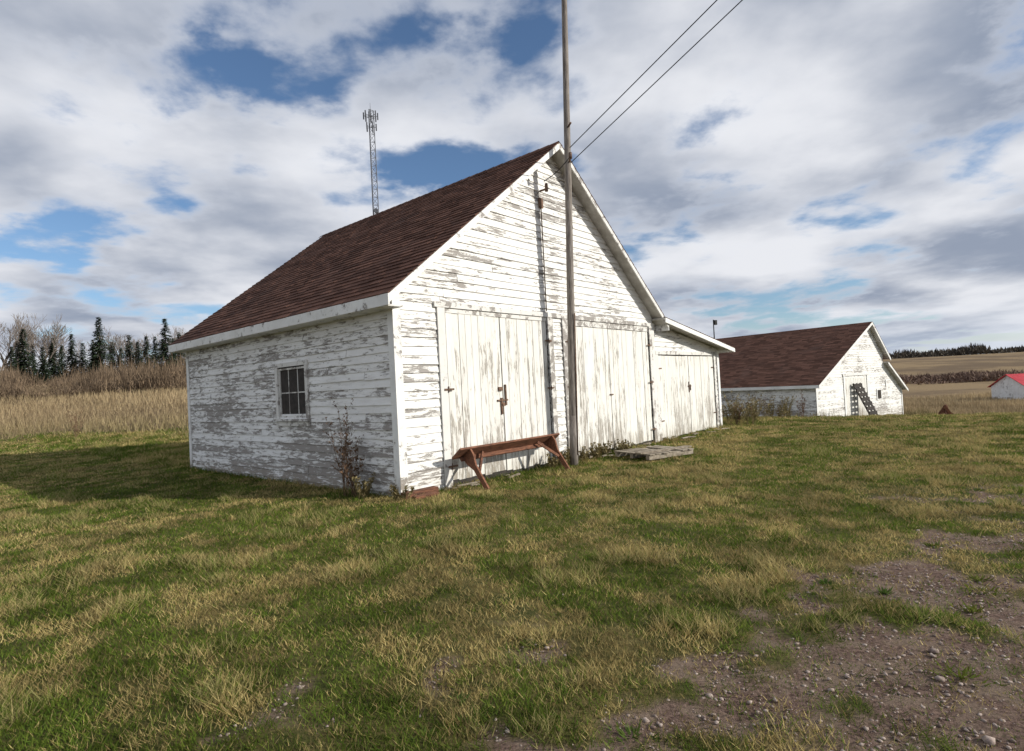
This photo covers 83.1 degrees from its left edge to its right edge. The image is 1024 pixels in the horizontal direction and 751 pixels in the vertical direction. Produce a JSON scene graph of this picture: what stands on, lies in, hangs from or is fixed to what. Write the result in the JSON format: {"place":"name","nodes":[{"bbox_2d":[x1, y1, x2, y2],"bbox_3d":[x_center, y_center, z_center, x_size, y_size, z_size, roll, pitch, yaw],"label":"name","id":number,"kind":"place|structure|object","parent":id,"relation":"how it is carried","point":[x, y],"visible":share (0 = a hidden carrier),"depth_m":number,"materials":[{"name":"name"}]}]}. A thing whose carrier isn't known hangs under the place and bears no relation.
{"place":"outdoors","nodes":[
{"label":"outdoors","id":0,"kind":"place"},
{"bbox_2d":[363,109,378,214],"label":"telecom tower","id":1,"kind":"structure","parent":0,"point":[373,127],"depth_m":151.20,"materials":[{"name":"metal"}]},
{"bbox_2d":[0,412,1020,451],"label":"lawn grass","id":2,"kind":"structure","parent":0,"point":[117,441],"depth_m":24.34,"materials":[{"name":"green plant"}]},
{"bbox_2d":[0,411,1023,750],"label":"lawn grass","id":3,"kind":"structure","parent":0,"point":[136,455],"depth_m":5.12,"materials":[{"name":"green plant"}]},
{"bbox_2d":[0,352,1023,750],"bbox_3d":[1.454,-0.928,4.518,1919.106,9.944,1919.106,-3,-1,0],"label":"ground","id":4,"kind":"structure","parent":0,"point":[940,366],"depth_m":3.79,"materials":[{"name":"green plant"}]},
{"bbox_2d":[6,347,21,374],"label":"spruce tree","id":5,"kind":"object","parent":4,"relation":"on","point":[11,353],"visible":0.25,"depth_m":70.08,"materials":[{"name":"green plant"}]},
{"bbox_2d":[0,313,34,372],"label":"bare birch tree","id":6,"kind":"object","parent":4,"relation":"on","point":[7,356],"visible":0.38,"depth_m":80.96,"materials":[{"name":"grey plant"}]},
{"bbox_2d":[0,328,41,351],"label":"bare birch tree","id":7,"kind":"object","parent":4,"relation":"on","point":[11,343],"visible":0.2,"depth_m":84.53,"materials":[{"name":"grey plant"}]},
{"bbox_2d":[14,341,28,371],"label":"spruce tree","id":8,"kind":"object","parent":4,"relation":"on","point":[16,353],"visible":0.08,"depth_m":78.00,"materials":[{"name":"green plant"}]},
{"bbox_2d":[0,321,45,369],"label":"bare birch tree","id":9,"kind":"object","parent":4,"relation":"on","point":[30,331],"visible":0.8,"depth_m":72.61,"materials":[{"name":"grey plant"}]},
{"bbox_2d":[0,313,46,370],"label":"bare birch tree","id":10,"kind":"object","parent":4,"relation":"on","point":[1,357],"visible":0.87,"depth_m":76.06,"materials":[{"name":"grey plant"}]},
{"bbox_2d":[12,329,36,382],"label":"spruce tree","id":11,"kind":"object","parent":4,"relation":"on","point":[23,363],"visible":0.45,"depth_m":72.03,"materials":[{"name":"green plant"}]},
{"bbox_2d":[26,344,40,378],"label":"spruce tree","id":12,"kind":"object","parent":4,"relation":"on","point":[34,360],"visible":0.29,"depth_m":75.04,"materials":[{"name":"green plant"}]},
{"bbox_2d":[4,314,74,373],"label":"bare birch tree","id":13,"kind":"object","parent":4,"relation":"on","point":[55,331],"visible":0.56,"depth_m":80.68,"materials":[{"name":"grey plant"}]},
{"bbox_2d":[17,325,65,373],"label":"bare birch tree","id":14,"kind":"object","parent":4,"relation":"on","point":[49,338],"visible":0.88,"depth_m":75.57,"materials":[{"name":"grey plant"}]},
{"bbox_2d":[33,347,51,384],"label":"spruce tree","id":15,"kind":"object","parent":4,"relation":"on","point":[42,367],"visible":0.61,"depth_m":67.94,"materials":[{"name":"green plant"}]},
{"bbox_2d":[28,326,66,355],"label":"bare birch tree","id":16,"kind":"object","parent":4,"relation":"on","point":[44,340],"visible":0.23,"depth_m":82.30,"materials":[{"name":"grey plant"}]},
{"bbox_2d":[36,339,67,365],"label":"bare birch tree","id":17,"kind":"object","parent":4,"relation":"on","point":[49,351],"visible":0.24,"depth_m":79.29,"materials":[{"name":"grey plant"}]},
{"bbox_2d":[45,338,62,380],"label":"spruce tree","id":18,"kind":"object","parent":4,"relation":"on","point":[52,363],"visible":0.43,"depth_m":76.02,"materials":[{"name":"green plant"}]},
{"bbox_2d":[56,345,69,376],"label":"spruce tree","id":19,"kind":"object","parent":4,"relation":"on","point":[62,354],"visible":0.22,"depth_m":77.97,"materials":[{"name":"green plant"}]},
{"bbox_2d":[59,334,81,379],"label":"spruce tree","id":20,"kind":"object","parent":4,"relation":"on","point":[72,356],"visible":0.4,"depth_m":69.98,"materials":[{"name":"green plant"}]},
{"bbox_2d":[60,342,86,359],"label":"bare birch tree","id":21,"kind":"object","parent":4,"relation":"on","point":[73,351],"visible":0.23,"depth_m":85.35,"materials":[{"name":"grey plant"}]},
{"bbox_2d":[67,405,84,436],"bbox_3d":[-19.617,2.059,25.905,0.706,1.548,1.028,-3,-1,-16],"label":"dead weed","id":22,"kind":"object","parent":4,"relation":"on","point":[75,430],"visible":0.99,"depth_m":26.06,"materials":[{"name":"beige plant"}]},
{"bbox_2d":[73,343,90,372],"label":"spruce tree","id":23,"kind":"object","parent":4,"relation":"on","point":[83,363],"visible":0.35,"depth_m":70.00,"materials":[{"name":"green plant"}]},
{"bbox_2d":[65,340,107,362],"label":"bare birch tree","id":24,"kind":"object","parent":4,"relation":"on","point":[83,349],"visible":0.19,"depth_m":80.33,"materials":[{"name":"grey plant"}]},
{"bbox_2d":[87,340,98,369],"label":"spruce tree","id":25,"kind":"object","parent":4,"relation":"on","point":[92,353],"visible":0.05,"depth_m":76.98,"materials":[{"name":"green plant"}]},
{"bbox_2d":[0,352,186,398],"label":"shrub thicket","id":26,"kind":"object","parent":4,"relation":"on","point":[15,383],"visible":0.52,"depth_m":50.86,"materials":[{"name":"brown plant"}]},
{"bbox_2d":[78,317,116,375],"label":"spruce tree","id":27,"kind":"object","parent":4,"relation":"on","point":[98,344],"visible":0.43,"depth_m":68.00,"materials":[{"name":"green plant"}]},
{"bbox_2d":[86,338,117,363],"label":"bare birch tree","id":28,"kind":"object","parent":4,"relation":"on","point":[95,346],"visible":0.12,"depth_m":83.94,"materials":[{"name":"grey plant"}]},
{"bbox_2d":[107,342,118,367],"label":"spruce tree","id":29,"kind":"object","parent":4,"relation":"on","point":[113,354],"visible":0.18,"depth_m":74.07,"materials":[{"name":"green plant"}]},
{"bbox_2d":[92,326,135,366],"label":"bare birch tree","id":30,"kind":"object","parent":4,"relation":"on","point":[116,340],"visible":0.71,"depth_m":74.58,"materials":[{"name":"grey plant"}]},
{"bbox_2d":[115,348,128,368],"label":"spruce tree","id":31,"kind":"object","parent":4,"relation":"on","point":[121,355],"visible":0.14,"depth_m":70.02,"materials":[{"name":"green plant"}]},
{"bbox_2d":[109,335,143,360],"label":"bare birch tree","id":32,"kind":"object","parent":4,"relation":"on","point":[130,345],"visible":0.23,"depth_m":83.32,"materials":[{"name":"grey plant"}]},
{"bbox_2d":[121,335,135,373],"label":"spruce tree","id":33,"kind":"object","parent":4,"relation":"on","point":[129,352],"visible":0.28,"depth_m":74.05,"materials":[{"name":"green plant"}]},
{"bbox_2d":[116,335,152,359],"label":"bare birch tree","id":34,"kind":"object","parent":4,"relation":"on","point":[134,346],"visible":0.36,"depth_m":81.40,"materials":[{"name":"grey plant"}]},
{"bbox_2d":[131,342,144,369],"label":"spruce tree","id":35,"kind":"object","parent":4,"relation":"on","point":[138,354],"visible":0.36,"depth_m":68.01,"materials":[{"name":"green plant"}]},
{"bbox_2d":[118,332,161,355],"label":"bare birch tree","id":36,"kind":"object","parent":4,"relation":"on","point":[146,334],"visible":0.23,"depth_m":86.78,"materials":[{"name":"grey plant"}]},
{"bbox_2d":[139,336,156,368],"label":"spruce tree","id":37,"kind":"object","parent":4,"relation":"on","point":[146,347],"visible":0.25,"depth_m":73.05,"materials":[{"name":"green plant"}]},
{"bbox_2d":[151,337,161,367],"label":"spruce tree","id":38,"kind":"object","parent":4,"relation":"on","point":[154,347],"visible":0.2,"depth_m":76.99,"materials":[{"name":"green plant"}]},
{"bbox_2d":[153,319,178,369],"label":"spruce tree","id":39,"kind":"object","parent":4,"relation":"on","point":[164,348],"visible":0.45,"depth_m":69.00,"materials":[{"name":"green plant"}]},
{"bbox_2d":[167,327,183,347],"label":"bare birch tree","id":40,"kind":"object","parent":4,"relation":"on","point":[176,333],"visible":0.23,"depth_m":79.15,"materials":[{"name":"grey plant"}]},
{"bbox_2d":[171,332,185,366],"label":"spruce tree","id":41,"kind":"object","parent":4,"relation":"on","point":[182,356],"visible":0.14,"depth_m":73.91,"materials":[{"name":"plant"}]},
{"bbox_2d":[323,397,354,496],"bbox_3d":[-2.702,1.136,9.178,0.532,1.614,0.509,-4,-1,26],"label":"dead weed","id":42,"kind":"object","parent":4,"relation":"on","point":[346,433],"visible":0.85,"depth_m":9.18,"materials":[{"name":"brown plant"}]},
{"bbox_2d":[330,434,364,496],"bbox_3d":[-2.557,1.430,9.127,0.375,1.013,0.582,-4,-2,40],"label":"dead weed","id":43,"kind":"object","parent":4,"relation":"on","point":[351,471],"visible":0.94,"depth_m":9.07,"materials":[{"name":"brown plant"}]},
{"bbox_2d":[349,472,375,498],"bbox_3d":[-2.297,1.719,8.977,0.414,0.408,0.409,-2,-1,-24],"label":"dry weed","id":44,"kind":"object","parent":4,"relation":"on","point":[367,488],"visible":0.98,"depth_m":8.90,"materials":[{"name":"plant"}]},
{"bbox_2d":[389,485,414,500],"bbox_3d":[-1.621,1.731,8.501,0.383,0.287,0.154,-3,-1,0],"label":"dry weed","id":45,"kind":"object","parent":4,"relation":"on","point":[395,491],"visible":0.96,"depth_m":8.49,"materials":[{"name":"plant"}]},
{"bbox_2d":[168,141,734,499],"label":"white wooden barn","id":46,"kind":"structure","parent":4,"relation":"on","point":[428,333],"depth_m":11.24,"materials":[{"name":"white wood"}]},
{"bbox_2d":[274,360,310,425],"bbox_3d":[-4.140,0.348,10.878,1.280,1.200,0.125,-4,-2,41],"label":"window","id":47,"kind":"structure","parent":46,"relation":"in","point":[280,422],"depth_m":10.90,"materials":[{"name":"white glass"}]},
{"bbox_2d":[433,301,719,487],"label":"doors","id":48,"kind":"structure","parent":46,"relation":"in","point":[471,363],"depth_m":11.55,"materials":[{"name":"white wood"}]},
{"bbox_2d":[452,433,569,489],"bbox_3d":[0.124,1.475,10.055,0.586,0.707,2.620,-4,-2,41],"label":"wooden bench","id":49,"kind":"object","parent":4,"relation":"on","point":[469,456],"visible":0.92,"depth_m":9.98,"materials":[{"name":"red wood"}]},
{"bbox_2d":[0,383,1023,440],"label":"tall dry grass","id":50,"kind":"structure","parent":4,"relation":"on","point":[969,403],"depth_m":39.12,"materials":[{"name":"beige plant"}]},
{"bbox_2d":[547,451,562,468],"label":"dry weed","id":51,"kind":"object","parent":4,"relation":"on","point":[550,461],"visible":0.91,"depth_m":11.13,"materials":[{"name":"plant"}]},
{"bbox_2d":[559,449,570,466],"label":"dry weed","id":52,"kind":"object","parent":4,"relation":"on","point":[566,456],"visible":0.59,"depth_m":11.30,"materials":[{"name":"plant"}]},
{"bbox_2d":[561,0,578,464],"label":"utility pole","id":53,"kind":"object","parent":4,"relation":"on","point":[573,408],"visible":0.97,"depth_m":11.43,"materials":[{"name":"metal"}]},
{"bbox_2d":[544,0,742,180],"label":"overhead wires","id":54,"kind":"object","parent":53,"relation":"attached to","point":[644,92],"visible":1,"depth_m":10.21,"materials":[{"name":"black metal"}]},
{"bbox_2d":[578,446,591,460],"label":"dry weed","id":55,"kind":"object","parent":4,"relation":"on","point":[583,454],"visible":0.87,"depth_m":11.88,"materials":[{"name":"plant"}]},
{"bbox_2d":[444,428,729,489],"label":"scrap boards","id":56,"kind":"object","parent":4,"relation":"on","point":[517,474],"visible":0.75,"depth_m":12.15,"materials":[{"name":"grey wood"}]},
{"bbox_2d":[589,442,600,456],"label":"dry weed","id":57,"kind":"object","parent":4,"relation":"on","point":[595,447],"visible":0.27,"depth_m":12.33,"materials":[{"name":"plant"}]},
{"bbox_2d":[590,443,602,459],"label":"dry weed","id":58,"kind":"object","parent":4,"relation":"on","point":[597,453],"visible":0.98,"depth_m":12.03,"materials":[{"name":"plant"}]},
{"bbox_2d":[597,440,612,454],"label":"dry weed","id":59,"kind":"object","parent":4,"relation":"on","point":[605,449],"visible":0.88,"depth_m":12.63,"materials":[{"name":"plant"}]},
{"bbox_2d":[614,439,630,449],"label":"dry weed","id":60,"kind":"object","parent":4,"relation":"on","point":[623,444],"visible":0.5,"depth_m":13.28,"materials":[{"name":"plant"}]},
{"bbox_2d":[617,442,634,449],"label":"dry weed","id":61,"kind":"object","parent":4,"relation":"on","point":[621,447],"visible":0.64,"depth_m":12.79,"materials":[{"name":"plant"}]},
{"bbox_2d":[614,445,693,459],"bbox_3d":[2.961,1.575,11.974,1.450,0.140,1.055,-2,-1,-32],"label":"wooden pallet","id":62,"kind":"object","parent":4,"relation":"on","point":[653,452],"visible":1,"depth_m":11.72,"materials":[{"name":"grey wood"}]},
{"bbox_2d":[402,478,1023,750],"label":"green weeds","id":63,"kind":"object","parent":4,"relation":"on","point":[972,609],"visible":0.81,"depth_m":3.58,"materials":[{"name":"green plant"}]},
{"bbox_2d":[722,401,737,423],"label":"roadside weed","id":64,"kind":"object","parent":4,"relation":"on","point":[726,413],"visible":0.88,"depth_m":18.99,"materials":[{"name":"plant"}]},
{"bbox_2d":[722,391,741,410],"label":"roadside weed","id":65,"kind":"object","parent":4,"relation":"on","point":[737,396],"visible":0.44,"depth_m":23.16,"materials":[{"name":"plant"}]},
{"bbox_2d":[732,408,738,424],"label":"roadside weed","id":66,"kind":"object","parent":4,"relation":"on","point":[736,417],"visible":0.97,"depth_m":18.64,"materials":[{"name":"plant"}]},
{"bbox_2d":[725,396,747,423],"bbox_3d":[7.406,1.116,19.001,0.686,1.033,0.566,-4,-1,30],"label":"roadside weed","id":67,"kind":"object","parent":4,"relation":"on","point":[735,406],"visible":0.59,"depth_m":19.02,"materials":[{"name":"plant"}]},
{"bbox_2d":[731,402,746,423],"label":"roadside weed","id":68,"kind":"object","parent":4,"relation":"on","point":[739,413],"visible":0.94,"depth_m":18.68,"materials":[{"name":"green plant"}]},
{"bbox_2d":[736,401,749,421],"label":"roadside weed","id":69,"kind":"object","parent":4,"relation":"on","point":[744,411],"visible":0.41,"depth_m":19.52,"materials":[{"name":"plant"}]},
{"bbox_2d":[735,399,756,424],"bbox_3d":[7.525,1.160,18.535,0.570,0.911,0.567,-2,-2,-40],"label":"roadside weed","id":70,"kind":"object","parent":4,"relation":"on","point":[745,417],"visible":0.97,"depth_m":18.49,"materials":[{"name":"plant"}]},
{"bbox_2d":[745,406,757,422],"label":"roadside weed","id":71,"kind":"object","parent":4,"relation":"on","point":[753,414],"visible":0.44,"depth_m":19.07,"materials":[{"name":"plant"}]},
{"bbox_2d":[747,392,762,424],"bbox_3d":[7.733,1.053,18.475,0.454,1.101,0.599,-2,-1,-26],"label":"roadside weed","id":72,"kind":"object","parent":4,"relation":"on","point":[754,407],"visible":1,"depth_m":18.44,"materials":[{"name":"plant"}]},
{"bbox_2d":[757,395,771,416],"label":"roadside weed","id":73,"kind":"object","parent":4,"relation":"on","point":[763,405],"visible":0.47,"depth_m":22.89,"materials":[{"name":"green plant"}]},
{"bbox_2d":[759,396,774,416],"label":"roadside weed","id":74,"kind":"object","parent":4,"relation":"on","point":[763,407],"visible":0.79,"depth_m":22.34,"materials":[{"name":"plant"}]},
{"bbox_2d":[764,402,774,418],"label":"roadside weed","id":75,"kind":"object","parent":4,"relation":"on","point":[772,412],"visible":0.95,"depth_m":20.78,"materials":[{"name":"plant"}]},
{"bbox_2d":[776,397,787,417],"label":"roadside weed","id":76,"kind":"object","parent":4,"relation":"on","point":[784,408],"visible":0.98,"depth_m":21.80,"materials":[{"name":"plant"}]},
{"bbox_2d":[781,395,793,416],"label":"roadside weed","id":77,"kind":"object","parent":4,"relation":"on","point":[787,406],"visible":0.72,"depth_m":22.74,"materials":[{"name":"plant"}]},
{"bbox_2d":[780,396,796,416],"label":"roadside weed","id":78,"kind":"object","parent":4,"relation":"on","point":[789,404],"visible":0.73,"depth_m":22.48,"materials":[{"name":"plant"}]},
{"bbox_2d":[796,389,806,416],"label":"roadside weed","id":79,"kind":"object","parent":4,"relation":"on","point":[801,408],"visible":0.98,"depth_m":22.60,"materials":[{"name":"green plant"}]},
{"bbox_2d":[713,320,907,416],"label":"white wooden barn","id":80,"kind":"structure","parent":4,"relation":"on","point":[824,369],"depth_m":39.01,"materials":[{"name":"white wood"}]},
{"bbox_2d":[845,376,867,415],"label":"doors","id":81,"kind":"structure","parent":80,"relation":"in","point":[855,406],"depth_m":37.85,"materials":[{"name":"white wood"}]},
{"bbox_2d":[759,406,937,416],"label":"barnyard weeds","id":82,"kind":"object","parent":4,"relation":"on","point":[920,411],"visible":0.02,"depth_m":42.51,"materials":[{"name":"plant"}]},
{"bbox_2d":[852,383,877,414],"bbox_3d":[23.161,1.825,37.636,1.760,2.754,1.007,-2,-1,-37],"label":"leaning ladder","id":83,"kind":"object","parent":4,"relation":"on","point":[866,399],"visible":0.72,"depth_m":37.59,"materials":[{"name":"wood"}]},
{"bbox_2d":[938,404,952,414],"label":"scrap wood pile","id":84,"kind":"object","parent":4,"relation":"on","point":[945,410],"visible":0.66,"depth_m":42.85,"materials":[{"name":"brown wood"}]},
{"bbox_2d":[889,343,1023,358],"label":"distant tree line","id":85,"kind":"object","parent":4,"relation":"on","point":[975,349],"visible":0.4,"depth_m":303.25,"materials":[{"name":"green plant"}]},
{"bbox_2d":[899,368,1023,384],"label":"distant shrub band","id":86,"kind":"object","parent":4,"relation":"on","point":[969,376],"visible":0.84,"depth_m":106.81,"materials":[{"name":"plant"}]},
{"bbox_2d":[988,373,1023,399],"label":"red roofed shed","id":87,"kind":"structure","parent":4,"relation":"on","point":[1010,386],"depth_m":58.79,"materials":[{"name":"metal"}]},
{"bbox_2d":[0,0,1023,373],"label":"sky","id":88,"kind":"structure","parent":0,"point":[806,164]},
{"bbox_2d":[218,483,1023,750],"bbox_3d":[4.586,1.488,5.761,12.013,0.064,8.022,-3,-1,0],"label":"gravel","id":89,"kind":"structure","parent":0,"point":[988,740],"depth_m":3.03,"materials":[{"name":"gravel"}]}
]}

